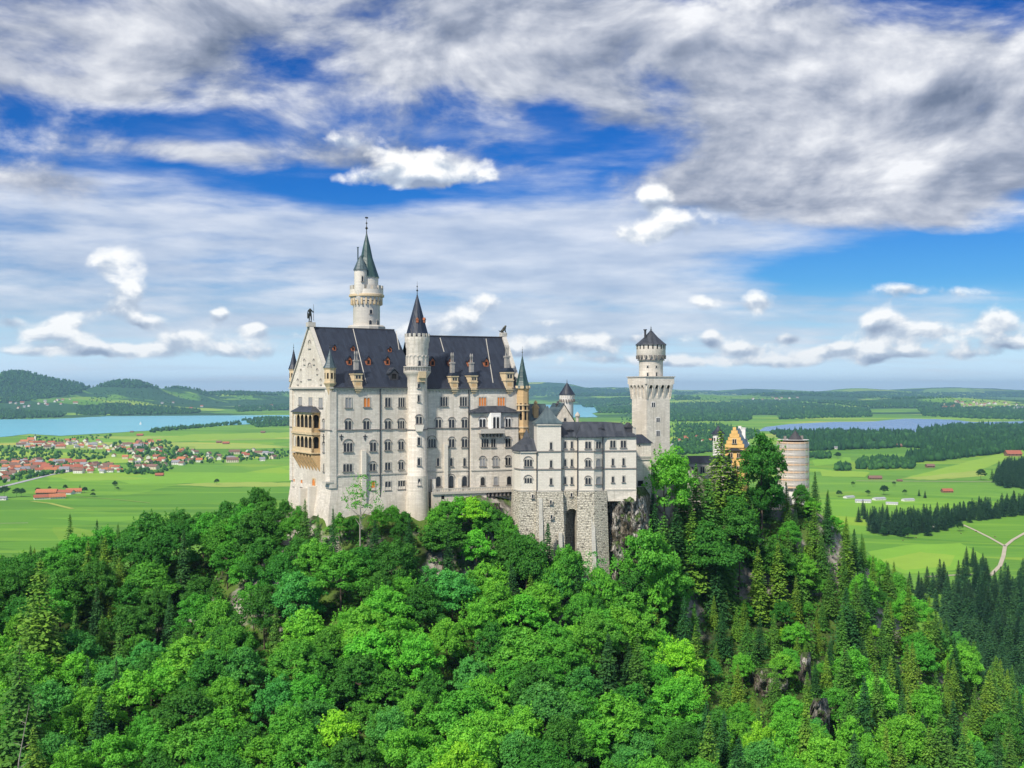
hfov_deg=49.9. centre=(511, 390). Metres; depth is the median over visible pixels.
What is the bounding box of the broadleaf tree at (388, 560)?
[368,538,419,584]
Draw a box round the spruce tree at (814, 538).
[803,505,826,561]
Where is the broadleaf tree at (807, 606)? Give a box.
[801,602,815,614]
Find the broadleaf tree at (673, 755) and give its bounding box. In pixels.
[660,750,688,767]
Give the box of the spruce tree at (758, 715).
[750,705,762,735]
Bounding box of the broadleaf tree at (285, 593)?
[267,571,328,631]
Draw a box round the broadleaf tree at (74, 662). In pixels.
[55,651,108,693]
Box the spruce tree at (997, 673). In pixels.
[980,657,1010,710]
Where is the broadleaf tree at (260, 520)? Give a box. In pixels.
[232,506,285,564]
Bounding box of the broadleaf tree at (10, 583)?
[0,561,37,605]
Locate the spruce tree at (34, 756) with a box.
[22,723,47,767]
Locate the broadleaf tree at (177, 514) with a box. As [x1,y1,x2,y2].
[163,508,190,554]
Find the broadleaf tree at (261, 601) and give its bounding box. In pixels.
[230,580,286,649]
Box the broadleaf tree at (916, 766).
[904,763,934,767]
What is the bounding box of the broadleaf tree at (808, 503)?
[803,497,821,520]
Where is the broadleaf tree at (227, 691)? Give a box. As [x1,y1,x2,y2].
[202,675,253,722]
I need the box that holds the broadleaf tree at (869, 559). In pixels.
[866,555,879,570]
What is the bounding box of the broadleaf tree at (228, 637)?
[214,623,268,659]
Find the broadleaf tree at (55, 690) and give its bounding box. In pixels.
[28,674,77,726]
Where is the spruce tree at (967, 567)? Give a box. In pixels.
[964,559,970,575]
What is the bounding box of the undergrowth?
[0,473,990,767]
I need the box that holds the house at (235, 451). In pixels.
[229,449,239,453]
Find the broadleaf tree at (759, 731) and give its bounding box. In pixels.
[742,712,784,762]
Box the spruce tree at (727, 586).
[708,522,743,611]
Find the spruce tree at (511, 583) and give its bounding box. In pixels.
[501,564,527,627]
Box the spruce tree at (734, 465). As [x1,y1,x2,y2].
[732,461,742,495]
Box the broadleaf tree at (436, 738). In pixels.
[401,730,445,766]
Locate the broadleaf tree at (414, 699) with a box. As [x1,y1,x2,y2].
[396,688,438,734]
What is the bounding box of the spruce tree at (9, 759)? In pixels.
[0,640,51,767]
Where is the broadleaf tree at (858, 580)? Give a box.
[847,572,878,601]
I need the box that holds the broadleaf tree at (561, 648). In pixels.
[545,636,602,682]
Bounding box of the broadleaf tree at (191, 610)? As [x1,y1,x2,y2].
[169,593,217,639]
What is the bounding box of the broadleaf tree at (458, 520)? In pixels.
[449,511,467,530]
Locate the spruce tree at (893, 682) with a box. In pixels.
[886,653,898,715]
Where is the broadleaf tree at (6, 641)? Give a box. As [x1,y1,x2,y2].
[0,634,25,659]
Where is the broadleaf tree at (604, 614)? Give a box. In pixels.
[584,607,622,671]
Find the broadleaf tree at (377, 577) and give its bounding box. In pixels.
[357,568,407,601]
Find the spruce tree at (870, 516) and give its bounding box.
[867,509,872,524]
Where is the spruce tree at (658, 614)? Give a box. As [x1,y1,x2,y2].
[647,578,669,639]
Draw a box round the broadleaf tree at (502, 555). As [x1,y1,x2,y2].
[478,533,518,592]
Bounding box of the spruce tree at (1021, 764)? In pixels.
[1018,742,1023,767]
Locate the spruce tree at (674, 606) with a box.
[643,515,693,642]
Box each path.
[31,501,74,508]
[947,481,980,481]
[964,525,1003,545]
[990,533,1023,575]
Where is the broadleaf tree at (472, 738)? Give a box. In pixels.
[430,725,501,767]
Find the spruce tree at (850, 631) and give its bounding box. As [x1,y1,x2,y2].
[829,585,861,656]
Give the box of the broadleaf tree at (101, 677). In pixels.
[92,654,138,695]
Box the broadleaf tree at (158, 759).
[137,747,179,767]
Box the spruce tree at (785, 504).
[779,482,792,520]
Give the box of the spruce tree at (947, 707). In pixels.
[942,682,957,738]
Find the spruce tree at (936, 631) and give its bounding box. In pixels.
[930,609,943,673]
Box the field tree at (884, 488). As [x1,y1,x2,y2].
[879,485,888,491]
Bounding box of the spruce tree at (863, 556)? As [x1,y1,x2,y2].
[858,534,867,567]
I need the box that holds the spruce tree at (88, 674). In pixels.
[75,658,93,729]
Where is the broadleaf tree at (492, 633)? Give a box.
[473,619,506,672]
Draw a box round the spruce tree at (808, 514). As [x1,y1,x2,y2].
[802,495,813,519]
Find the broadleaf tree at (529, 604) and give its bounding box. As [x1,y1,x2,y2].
[492,593,551,629]
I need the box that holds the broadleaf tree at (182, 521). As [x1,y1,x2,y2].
[173,518,188,561]
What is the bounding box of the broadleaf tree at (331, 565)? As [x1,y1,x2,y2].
[306,547,375,613]
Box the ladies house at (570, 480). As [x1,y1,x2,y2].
[510,406,637,605]
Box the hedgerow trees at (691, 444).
[673,421,915,470]
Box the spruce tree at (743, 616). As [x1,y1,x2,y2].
[738,599,751,632]
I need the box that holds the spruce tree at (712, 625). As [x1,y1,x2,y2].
[707,596,718,629]
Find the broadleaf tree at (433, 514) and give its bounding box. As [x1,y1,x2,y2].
[424,505,447,539]
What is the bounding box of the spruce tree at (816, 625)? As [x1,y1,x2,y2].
[813,615,818,632]
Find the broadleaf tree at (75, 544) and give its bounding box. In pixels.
[57,533,99,568]
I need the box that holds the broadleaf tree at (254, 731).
[232,722,268,767]
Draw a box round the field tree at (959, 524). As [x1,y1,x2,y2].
[956,522,963,527]
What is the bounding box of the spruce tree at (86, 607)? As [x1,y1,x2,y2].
[76,541,99,616]
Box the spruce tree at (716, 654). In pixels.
[710,643,723,676]
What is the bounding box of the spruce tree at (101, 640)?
[90,615,111,684]
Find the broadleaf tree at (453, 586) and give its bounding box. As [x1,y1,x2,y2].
[430,568,480,620]
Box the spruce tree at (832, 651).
[830,641,835,663]
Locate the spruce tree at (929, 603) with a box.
[921,596,933,635]
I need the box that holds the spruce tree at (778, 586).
[765,542,795,618]
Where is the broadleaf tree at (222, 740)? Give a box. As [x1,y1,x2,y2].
[181,727,253,767]
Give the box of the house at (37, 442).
[33,441,43,444]
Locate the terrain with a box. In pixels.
[0,371,1023,767]
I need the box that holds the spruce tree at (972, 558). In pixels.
[969,547,974,566]
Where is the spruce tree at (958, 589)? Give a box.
[954,581,962,601]
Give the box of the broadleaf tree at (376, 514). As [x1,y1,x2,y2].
[367,507,384,527]
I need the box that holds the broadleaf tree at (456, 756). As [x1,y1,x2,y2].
[426,739,489,767]
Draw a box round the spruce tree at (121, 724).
[105,659,127,733]
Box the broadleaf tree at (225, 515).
[211,510,238,541]
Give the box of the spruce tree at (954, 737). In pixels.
[945,699,962,761]
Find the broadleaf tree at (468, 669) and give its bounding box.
[447,654,491,689]
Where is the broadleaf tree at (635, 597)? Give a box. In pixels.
[605,591,665,649]
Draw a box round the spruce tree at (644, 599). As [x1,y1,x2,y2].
[629,559,657,646]
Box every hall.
[855,499,870,502]
[872,497,885,499]
[886,502,897,504]
[901,498,914,500]
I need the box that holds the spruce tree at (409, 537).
[401,520,420,568]
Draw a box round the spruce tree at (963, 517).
[961,507,966,520]
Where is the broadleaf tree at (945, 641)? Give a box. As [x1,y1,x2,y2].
[924,628,950,651]
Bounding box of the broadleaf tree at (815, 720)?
[810,717,828,749]
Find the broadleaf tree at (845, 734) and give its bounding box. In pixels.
[833,714,871,755]
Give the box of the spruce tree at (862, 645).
[851,637,874,711]
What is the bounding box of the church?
[27,434,35,440]
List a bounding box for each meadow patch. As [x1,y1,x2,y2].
[62,476,144,480]
[115,472,290,483]
[121,432,288,442]
[178,482,290,486]
[812,457,851,465]
[820,470,869,476]
[869,543,983,573]
[882,552,954,569]
[901,470,984,479]
[909,454,1008,476]
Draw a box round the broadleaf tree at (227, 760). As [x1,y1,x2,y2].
[195,752,253,767]
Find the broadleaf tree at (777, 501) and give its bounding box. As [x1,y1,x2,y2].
[753,475,786,531]
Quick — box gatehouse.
[711,426,785,507]
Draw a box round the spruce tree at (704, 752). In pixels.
[698,713,722,767]
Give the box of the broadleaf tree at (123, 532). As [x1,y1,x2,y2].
[112,525,136,566]
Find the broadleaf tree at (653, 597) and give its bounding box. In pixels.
[643,572,673,624]
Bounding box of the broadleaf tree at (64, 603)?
[25,583,76,636]
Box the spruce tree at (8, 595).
[2,564,14,609]
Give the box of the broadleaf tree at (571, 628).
[560,623,598,666]
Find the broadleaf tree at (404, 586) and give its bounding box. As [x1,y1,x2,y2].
[389,573,416,604]
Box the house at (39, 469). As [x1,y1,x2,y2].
[35,467,42,472]
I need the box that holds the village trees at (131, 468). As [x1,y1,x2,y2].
[0,434,288,482]
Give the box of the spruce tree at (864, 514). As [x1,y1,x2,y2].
[862,504,865,518]
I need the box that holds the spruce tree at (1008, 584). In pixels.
[1004,575,1010,601]
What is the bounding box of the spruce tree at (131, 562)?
[124,527,139,573]
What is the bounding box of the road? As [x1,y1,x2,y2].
[0,471,70,486]
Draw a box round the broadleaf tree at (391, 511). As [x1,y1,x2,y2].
[381,504,402,526]
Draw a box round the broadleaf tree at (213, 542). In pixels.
[198,517,247,573]
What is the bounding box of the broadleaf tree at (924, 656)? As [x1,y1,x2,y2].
[900,640,940,687]
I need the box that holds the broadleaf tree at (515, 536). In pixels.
[502,531,531,587]
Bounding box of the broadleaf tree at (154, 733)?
[126,719,178,758]
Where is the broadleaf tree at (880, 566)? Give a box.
[868,560,891,582]
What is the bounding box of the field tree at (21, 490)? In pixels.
[17,488,25,496]
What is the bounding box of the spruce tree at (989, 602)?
[983,586,993,616]
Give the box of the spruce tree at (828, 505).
[822,490,832,518]
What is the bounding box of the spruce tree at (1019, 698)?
[1015,693,1023,750]
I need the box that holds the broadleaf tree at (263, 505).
[253,500,284,520]
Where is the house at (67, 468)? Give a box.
[59,466,69,471]
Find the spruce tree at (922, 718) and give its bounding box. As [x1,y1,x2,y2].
[920,712,927,764]
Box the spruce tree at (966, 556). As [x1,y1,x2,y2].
[961,546,970,565]
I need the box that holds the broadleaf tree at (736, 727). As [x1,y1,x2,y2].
[715,714,754,758]
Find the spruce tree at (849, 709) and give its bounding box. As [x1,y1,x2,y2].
[836,687,865,753]
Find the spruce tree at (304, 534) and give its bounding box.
[297,499,312,557]
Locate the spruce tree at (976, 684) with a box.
[967,640,986,694]
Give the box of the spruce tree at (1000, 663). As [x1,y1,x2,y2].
[997,658,1005,695]
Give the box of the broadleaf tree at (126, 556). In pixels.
[117,526,143,574]
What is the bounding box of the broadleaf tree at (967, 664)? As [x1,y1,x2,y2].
[940,645,984,686]
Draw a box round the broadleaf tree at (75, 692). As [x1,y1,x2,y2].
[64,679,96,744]
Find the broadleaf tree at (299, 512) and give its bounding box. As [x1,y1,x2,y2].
[291,505,303,524]
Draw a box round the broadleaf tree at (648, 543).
[609,514,683,625]
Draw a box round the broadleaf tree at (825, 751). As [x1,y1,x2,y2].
[793,731,847,767]
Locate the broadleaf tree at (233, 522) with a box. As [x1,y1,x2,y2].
[220,503,255,543]
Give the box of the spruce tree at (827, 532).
[819,493,834,543]
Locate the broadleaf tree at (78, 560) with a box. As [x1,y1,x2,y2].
[62,550,96,607]
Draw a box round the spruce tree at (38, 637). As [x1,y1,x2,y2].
[1,556,77,713]
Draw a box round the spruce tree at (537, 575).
[524,552,542,627]
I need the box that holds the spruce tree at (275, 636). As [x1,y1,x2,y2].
[263,605,281,671]
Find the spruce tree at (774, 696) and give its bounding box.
[760,667,788,717]
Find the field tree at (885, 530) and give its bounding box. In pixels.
[879,528,887,532]
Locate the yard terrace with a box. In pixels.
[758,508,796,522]
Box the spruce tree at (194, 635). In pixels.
[186,629,205,689]
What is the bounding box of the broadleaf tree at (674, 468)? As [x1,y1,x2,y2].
[642,443,698,523]
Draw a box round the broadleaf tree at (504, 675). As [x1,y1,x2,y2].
[488,660,520,709]
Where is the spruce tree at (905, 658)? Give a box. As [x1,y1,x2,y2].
[899,644,914,696]
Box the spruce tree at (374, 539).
[365,520,381,566]
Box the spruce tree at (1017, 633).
[1013,619,1023,649]
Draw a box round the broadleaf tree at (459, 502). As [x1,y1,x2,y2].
[447,495,468,522]
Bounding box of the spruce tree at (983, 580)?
[981,572,988,594]
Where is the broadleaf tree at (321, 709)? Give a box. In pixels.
[286,691,342,745]
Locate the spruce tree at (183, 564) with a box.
[172,529,191,602]
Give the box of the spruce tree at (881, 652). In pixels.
[872,622,899,687]
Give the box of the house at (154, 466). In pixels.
[146,464,159,469]
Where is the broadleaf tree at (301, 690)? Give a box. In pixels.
[282,670,339,708]
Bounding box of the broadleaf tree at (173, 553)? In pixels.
[149,532,182,574]
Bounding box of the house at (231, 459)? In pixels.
[226,457,238,462]
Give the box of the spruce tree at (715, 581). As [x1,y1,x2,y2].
[701,554,732,622]
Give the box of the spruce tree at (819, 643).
[814,623,824,655]
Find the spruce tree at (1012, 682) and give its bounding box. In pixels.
[1008,666,1016,698]
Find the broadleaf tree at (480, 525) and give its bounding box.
[476,517,493,533]
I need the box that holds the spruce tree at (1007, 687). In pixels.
[1003,668,1013,709]
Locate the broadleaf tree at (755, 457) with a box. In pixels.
[736,430,787,542]
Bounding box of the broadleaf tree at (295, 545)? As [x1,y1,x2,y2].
[284,536,310,565]
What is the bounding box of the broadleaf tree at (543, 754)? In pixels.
[509,734,574,767]
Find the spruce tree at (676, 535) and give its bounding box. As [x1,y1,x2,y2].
[668,503,689,576]
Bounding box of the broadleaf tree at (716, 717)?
[690,707,749,751]
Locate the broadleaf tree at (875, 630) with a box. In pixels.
[862,623,879,638]
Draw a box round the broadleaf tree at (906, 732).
[871,712,934,767]
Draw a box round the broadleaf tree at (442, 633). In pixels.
[426,617,467,682]
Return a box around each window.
[297,397,301,405]
[308,397,312,405]
[312,478,315,485]
[318,397,322,407]
[322,418,324,428]
[322,442,324,452]
[342,463,352,472]
[343,439,353,452]
[344,418,352,430]
[345,397,351,408]
[362,418,370,430]
[363,397,370,407]
[369,440,377,451]
[369,461,376,471]
[370,480,375,490]
[384,397,391,407]
[384,418,391,429]
[384,439,391,450]
[384,461,391,470]
[384,480,391,490]
[397,397,405,407]
[397,418,405,429]
[397,439,404,449]
[397,480,405,489]
[398,460,404,469]
[427,435,436,447]
[434,417,442,428]
[435,475,441,486]
[436,457,440,466]
[439,396,448,406]
[448,417,455,428]
[448,436,455,447]
[448,474,454,487]
[449,457,453,466]
[459,396,467,406]
[461,417,468,427]
[461,436,468,447]
[462,457,466,466]
[462,475,467,486]
[637,480,643,485]
[700,466,704,472]
[732,438,736,443]
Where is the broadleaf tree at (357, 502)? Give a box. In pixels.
[341,473,383,546]
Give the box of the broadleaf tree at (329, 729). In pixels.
[316,706,360,760]
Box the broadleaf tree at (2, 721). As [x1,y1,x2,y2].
[0,710,30,755]
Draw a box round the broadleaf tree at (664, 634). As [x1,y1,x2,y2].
[653,629,674,648]
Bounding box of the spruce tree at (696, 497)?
[685,464,706,522]
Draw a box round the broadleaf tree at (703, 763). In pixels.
[680,755,718,767]
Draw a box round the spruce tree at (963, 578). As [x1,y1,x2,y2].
[956,570,966,592]
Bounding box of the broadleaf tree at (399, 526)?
[388,521,411,538]
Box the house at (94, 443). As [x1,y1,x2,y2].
[88,442,97,445]
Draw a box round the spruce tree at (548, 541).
[541,523,556,588]
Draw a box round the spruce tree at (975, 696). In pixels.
[965,684,989,750]
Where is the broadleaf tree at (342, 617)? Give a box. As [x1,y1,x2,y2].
[329,605,356,634]
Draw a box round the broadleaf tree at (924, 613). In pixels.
[898,599,934,622]
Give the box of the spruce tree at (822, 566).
[814,537,838,584]
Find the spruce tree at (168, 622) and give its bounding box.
[157,595,178,647]
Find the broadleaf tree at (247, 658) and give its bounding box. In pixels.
[209,644,267,718]
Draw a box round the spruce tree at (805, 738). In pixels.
[794,693,812,767]
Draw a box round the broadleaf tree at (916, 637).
[900,630,939,666]
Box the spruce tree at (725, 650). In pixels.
[709,611,736,659]
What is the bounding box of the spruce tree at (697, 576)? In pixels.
[680,508,711,595]
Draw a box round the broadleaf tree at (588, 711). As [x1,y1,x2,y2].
[563,687,615,755]
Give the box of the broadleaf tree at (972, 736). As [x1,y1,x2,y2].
[956,727,987,748]
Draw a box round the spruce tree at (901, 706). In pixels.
[888,691,918,766]
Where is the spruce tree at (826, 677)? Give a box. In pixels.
[818,651,833,692]
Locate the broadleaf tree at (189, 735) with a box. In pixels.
[160,716,234,767]
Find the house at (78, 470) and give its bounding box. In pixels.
[72,468,84,472]
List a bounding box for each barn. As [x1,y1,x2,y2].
[867,475,882,479]
[924,464,934,467]
[940,488,953,492]
[1003,450,1022,455]
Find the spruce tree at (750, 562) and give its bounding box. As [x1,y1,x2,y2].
[741,502,758,566]
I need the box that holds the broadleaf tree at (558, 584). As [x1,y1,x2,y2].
[540,570,573,603]
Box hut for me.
[0,496,7,499]
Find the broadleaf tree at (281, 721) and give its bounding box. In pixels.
[263,700,324,754]
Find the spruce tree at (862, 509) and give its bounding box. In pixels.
[859,499,864,515]
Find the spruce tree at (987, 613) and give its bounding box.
[980,601,991,636]
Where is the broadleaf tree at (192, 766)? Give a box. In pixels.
[186,761,207,767]
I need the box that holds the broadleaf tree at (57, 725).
[38,713,85,758]
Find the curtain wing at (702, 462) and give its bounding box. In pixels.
[681,455,732,491]
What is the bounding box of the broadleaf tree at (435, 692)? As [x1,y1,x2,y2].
[415,668,448,706]
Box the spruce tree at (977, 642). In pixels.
[976,639,985,687]
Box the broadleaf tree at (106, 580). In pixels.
[74,557,119,616]
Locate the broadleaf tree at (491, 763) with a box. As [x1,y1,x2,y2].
[473,756,496,767]
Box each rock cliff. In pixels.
[484,503,499,548]
[542,593,565,626]
[607,487,649,592]
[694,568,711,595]
[749,668,787,697]
[796,652,810,689]
[807,698,829,733]
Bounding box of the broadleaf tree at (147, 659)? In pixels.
[117,650,170,705]
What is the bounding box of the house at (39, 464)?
[32,462,45,466]
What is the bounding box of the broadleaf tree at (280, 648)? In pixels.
[264,635,296,677]
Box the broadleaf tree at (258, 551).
[236,533,282,577]
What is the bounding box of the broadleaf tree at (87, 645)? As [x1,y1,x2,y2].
[47,627,112,672]
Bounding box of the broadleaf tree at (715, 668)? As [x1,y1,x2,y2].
[701,657,721,684]
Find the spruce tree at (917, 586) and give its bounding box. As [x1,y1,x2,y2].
[914,576,919,596]
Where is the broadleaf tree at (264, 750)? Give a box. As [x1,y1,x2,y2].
[237,734,290,767]
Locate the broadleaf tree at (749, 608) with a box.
[731,602,754,617]
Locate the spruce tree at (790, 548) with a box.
[781,529,795,583]
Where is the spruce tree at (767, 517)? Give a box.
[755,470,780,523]
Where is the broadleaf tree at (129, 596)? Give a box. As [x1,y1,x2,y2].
[111,579,143,614]
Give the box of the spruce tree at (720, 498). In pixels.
[698,431,745,532]
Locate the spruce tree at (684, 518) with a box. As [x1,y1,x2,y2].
[668,484,706,556]
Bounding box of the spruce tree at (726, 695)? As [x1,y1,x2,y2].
[719,681,733,714]
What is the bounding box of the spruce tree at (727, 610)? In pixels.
[723,592,733,625]
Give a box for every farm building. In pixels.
[33,494,49,499]
[35,489,57,494]
[48,493,65,498]
[56,489,75,493]
[66,488,81,492]
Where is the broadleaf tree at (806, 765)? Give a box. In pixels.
[799,760,815,767]
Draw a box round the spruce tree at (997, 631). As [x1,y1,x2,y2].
[992,618,1001,648]
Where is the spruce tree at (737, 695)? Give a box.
[730,664,746,703]
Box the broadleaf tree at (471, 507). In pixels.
[458,495,489,529]
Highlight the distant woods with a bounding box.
[529,386,1023,421]
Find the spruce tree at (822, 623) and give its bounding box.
[817,600,827,629]
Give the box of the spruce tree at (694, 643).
[687,626,708,694]
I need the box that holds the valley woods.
[769,420,1023,462]
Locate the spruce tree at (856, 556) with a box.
[849,529,865,573]
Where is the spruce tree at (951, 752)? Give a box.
[946,736,955,767]
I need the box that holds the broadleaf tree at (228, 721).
[210,706,248,735]
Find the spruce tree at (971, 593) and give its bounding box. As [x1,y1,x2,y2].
[967,582,975,606]
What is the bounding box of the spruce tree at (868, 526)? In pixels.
[866,517,870,530]
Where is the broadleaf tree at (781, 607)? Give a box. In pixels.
[770,599,796,627]
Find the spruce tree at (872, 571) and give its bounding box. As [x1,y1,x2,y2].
[868,557,882,605]
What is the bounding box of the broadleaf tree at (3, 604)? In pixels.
[0,590,8,623]
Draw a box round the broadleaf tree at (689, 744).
[656,720,703,767]
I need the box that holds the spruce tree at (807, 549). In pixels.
[800,529,817,586]
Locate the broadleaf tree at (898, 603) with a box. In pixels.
[888,587,924,632]
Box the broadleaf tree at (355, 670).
[326,651,402,733]
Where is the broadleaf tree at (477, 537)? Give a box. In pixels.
[459,527,497,565]
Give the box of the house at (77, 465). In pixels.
[70,464,83,467]
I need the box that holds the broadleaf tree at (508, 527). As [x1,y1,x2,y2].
[494,515,518,548]
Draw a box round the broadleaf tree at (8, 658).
[0,646,31,684]
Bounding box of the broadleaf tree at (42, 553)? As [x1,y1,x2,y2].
[26,548,46,578]
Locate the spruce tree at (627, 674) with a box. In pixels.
[617,642,633,691]
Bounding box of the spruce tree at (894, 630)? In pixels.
[886,602,902,655]
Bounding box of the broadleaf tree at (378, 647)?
[342,626,397,702]
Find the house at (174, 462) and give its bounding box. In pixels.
[171,460,179,464]
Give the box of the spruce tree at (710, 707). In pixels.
[698,685,712,734]
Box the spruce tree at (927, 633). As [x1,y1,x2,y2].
[921,611,940,675]
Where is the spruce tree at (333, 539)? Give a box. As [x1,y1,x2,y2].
[328,509,338,552]
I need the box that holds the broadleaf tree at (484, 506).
[472,497,496,539]
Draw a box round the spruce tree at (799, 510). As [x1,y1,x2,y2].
[793,490,802,515]
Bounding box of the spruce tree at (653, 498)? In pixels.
[650,488,660,531]
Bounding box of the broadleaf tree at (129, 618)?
[93,604,158,645]
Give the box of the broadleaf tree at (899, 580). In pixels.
[878,572,911,596]
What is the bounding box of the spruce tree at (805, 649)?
[803,641,811,669]
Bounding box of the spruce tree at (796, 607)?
[788,577,802,623]
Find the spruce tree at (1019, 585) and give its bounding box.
[1017,580,1023,601]
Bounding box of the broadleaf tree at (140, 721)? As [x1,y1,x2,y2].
[123,711,153,761]
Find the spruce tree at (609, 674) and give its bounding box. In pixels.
[593,634,619,723]
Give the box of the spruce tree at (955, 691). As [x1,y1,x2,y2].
[945,658,965,709]
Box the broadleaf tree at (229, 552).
[208,539,244,588]
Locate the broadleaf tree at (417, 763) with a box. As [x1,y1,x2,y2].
[406,754,438,767]
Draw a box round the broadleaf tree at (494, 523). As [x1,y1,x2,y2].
[482,507,512,543]
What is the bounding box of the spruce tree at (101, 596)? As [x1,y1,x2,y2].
[94,537,116,603]
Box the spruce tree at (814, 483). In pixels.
[810,472,822,512]
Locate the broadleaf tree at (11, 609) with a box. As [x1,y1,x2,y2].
[0,595,53,631]
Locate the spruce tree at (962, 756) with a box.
[953,733,972,767]
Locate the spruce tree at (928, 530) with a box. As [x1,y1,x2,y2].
[923,518,932,535]
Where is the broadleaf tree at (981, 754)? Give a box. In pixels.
[955,740,994,767]
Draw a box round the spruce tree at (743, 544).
[729,465,756,562]
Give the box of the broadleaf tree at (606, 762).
[599,755,625,767]
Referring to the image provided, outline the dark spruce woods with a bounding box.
[866,456,1023,536]
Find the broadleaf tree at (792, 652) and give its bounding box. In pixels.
[777,647,800,677]
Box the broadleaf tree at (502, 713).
[493,701,518,728]
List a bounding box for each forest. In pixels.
[0,369,288,402]
[0,401,288,418]
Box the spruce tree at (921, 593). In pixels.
[915,577,928,602]
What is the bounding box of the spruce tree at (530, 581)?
[525,571,538,628]
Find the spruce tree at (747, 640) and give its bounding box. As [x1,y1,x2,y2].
[733,619,761,677]
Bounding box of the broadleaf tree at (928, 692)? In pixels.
[911,681,945,726]
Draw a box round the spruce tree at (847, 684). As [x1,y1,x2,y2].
[831,646,866,726]
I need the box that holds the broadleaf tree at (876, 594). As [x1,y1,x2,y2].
[862,582,893,624]
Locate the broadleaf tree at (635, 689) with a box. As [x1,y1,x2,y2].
[611,682,661,743]
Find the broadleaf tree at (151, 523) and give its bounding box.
[111,508,178,577]
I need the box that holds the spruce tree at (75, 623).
[68,605,80,652]
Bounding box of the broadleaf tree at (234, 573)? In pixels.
[226,554,262,590]
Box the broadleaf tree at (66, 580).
[33,565,89,635]
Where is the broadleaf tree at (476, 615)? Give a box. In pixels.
[457,595,501,660]
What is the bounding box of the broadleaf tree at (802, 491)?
[791,483,813,515]
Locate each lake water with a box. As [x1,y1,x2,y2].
[0,405,596,436]
[760,419,1022,431]
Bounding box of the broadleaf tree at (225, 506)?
[203,500,244,532]
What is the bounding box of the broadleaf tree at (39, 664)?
[1,651,63,691]
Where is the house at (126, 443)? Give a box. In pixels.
[122,442,131,445]
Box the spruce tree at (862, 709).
[854,674,877,747]
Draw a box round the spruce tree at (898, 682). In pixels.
[893,665,905,704]
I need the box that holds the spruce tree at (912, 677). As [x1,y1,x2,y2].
[900,641,923,711]
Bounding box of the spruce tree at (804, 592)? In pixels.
[786,542,814,607]
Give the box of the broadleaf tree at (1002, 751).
[978,742,1019,767]
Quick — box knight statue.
[307,306,313,321]
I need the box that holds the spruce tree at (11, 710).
[0,673,25,767]
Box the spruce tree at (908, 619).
[894,586,918,653]
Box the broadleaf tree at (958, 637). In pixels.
[949,629,966,646]
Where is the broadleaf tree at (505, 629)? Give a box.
[484,625,514,659]
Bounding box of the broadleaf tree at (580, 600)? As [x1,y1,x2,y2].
[561,590,598,627]
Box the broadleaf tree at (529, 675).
[507,661,562,706]
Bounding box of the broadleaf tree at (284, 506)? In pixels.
[275,499,292,518]
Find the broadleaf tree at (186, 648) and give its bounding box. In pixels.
[156,633,220,686]
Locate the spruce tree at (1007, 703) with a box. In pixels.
[993,694,1022,764]
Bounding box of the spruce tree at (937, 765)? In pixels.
[935,755,940,767]
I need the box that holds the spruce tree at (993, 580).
[989,570,1000,598]
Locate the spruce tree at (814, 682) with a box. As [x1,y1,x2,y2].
[810,661,821,698]
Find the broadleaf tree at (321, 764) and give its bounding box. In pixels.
[298,755,332,767]
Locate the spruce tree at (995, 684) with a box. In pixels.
[988,668,1004,715]
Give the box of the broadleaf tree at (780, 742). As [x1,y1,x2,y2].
[765,736,795,766]
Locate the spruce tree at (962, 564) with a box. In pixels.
[958,560,968,581]
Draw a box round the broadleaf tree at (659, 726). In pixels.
[646,714,687,753]
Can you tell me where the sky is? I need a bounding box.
[0,0,1023,391]
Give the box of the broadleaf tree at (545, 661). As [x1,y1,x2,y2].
[530,653,568,722]
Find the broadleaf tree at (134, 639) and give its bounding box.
[108,632,153,663]
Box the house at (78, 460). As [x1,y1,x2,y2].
[73,459,86,462]
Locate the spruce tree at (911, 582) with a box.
[907,572,914,590]
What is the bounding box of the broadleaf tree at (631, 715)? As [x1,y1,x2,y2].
[589,689,651,742]
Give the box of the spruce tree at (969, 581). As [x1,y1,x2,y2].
[961,579,975,603]
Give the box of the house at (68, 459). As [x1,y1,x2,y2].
[59,458,72,462]
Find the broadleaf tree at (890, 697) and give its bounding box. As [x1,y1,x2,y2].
[853,676,899,731]
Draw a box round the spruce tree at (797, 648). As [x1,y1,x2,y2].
[793,638,801,671]
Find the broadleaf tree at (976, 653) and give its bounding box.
[943,640,982,689]
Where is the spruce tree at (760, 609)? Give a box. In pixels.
[747,547,771,622]
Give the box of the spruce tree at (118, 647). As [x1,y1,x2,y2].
[106,622,132,704]
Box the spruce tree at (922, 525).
[920,518,924,532]
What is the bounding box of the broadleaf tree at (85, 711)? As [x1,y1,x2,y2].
[61,680,121,742]
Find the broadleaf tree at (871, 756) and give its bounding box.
[842,740,890,767]
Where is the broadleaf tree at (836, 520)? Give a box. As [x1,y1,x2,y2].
[823,516,844,527]
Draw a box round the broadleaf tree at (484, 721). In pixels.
[456,707,513,758]
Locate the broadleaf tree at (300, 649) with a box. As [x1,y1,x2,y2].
[265,636,329,687]
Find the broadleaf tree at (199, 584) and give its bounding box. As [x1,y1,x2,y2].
[178,573,225,607]
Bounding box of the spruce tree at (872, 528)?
[869,516,877,532]
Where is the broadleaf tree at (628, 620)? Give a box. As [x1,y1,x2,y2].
[593,605,656,677]
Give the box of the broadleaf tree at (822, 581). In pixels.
[810,578,830,602]
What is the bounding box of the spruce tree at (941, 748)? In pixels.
[931,713,954,767]
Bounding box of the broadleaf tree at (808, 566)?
[790,550,818,600]
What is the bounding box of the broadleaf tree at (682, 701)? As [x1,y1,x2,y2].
[642,677,704,728]
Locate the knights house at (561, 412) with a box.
[529,401,579,438]
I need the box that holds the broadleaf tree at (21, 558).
[0,552,38,597]
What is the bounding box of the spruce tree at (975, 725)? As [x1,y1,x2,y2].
[967,697,988,744]

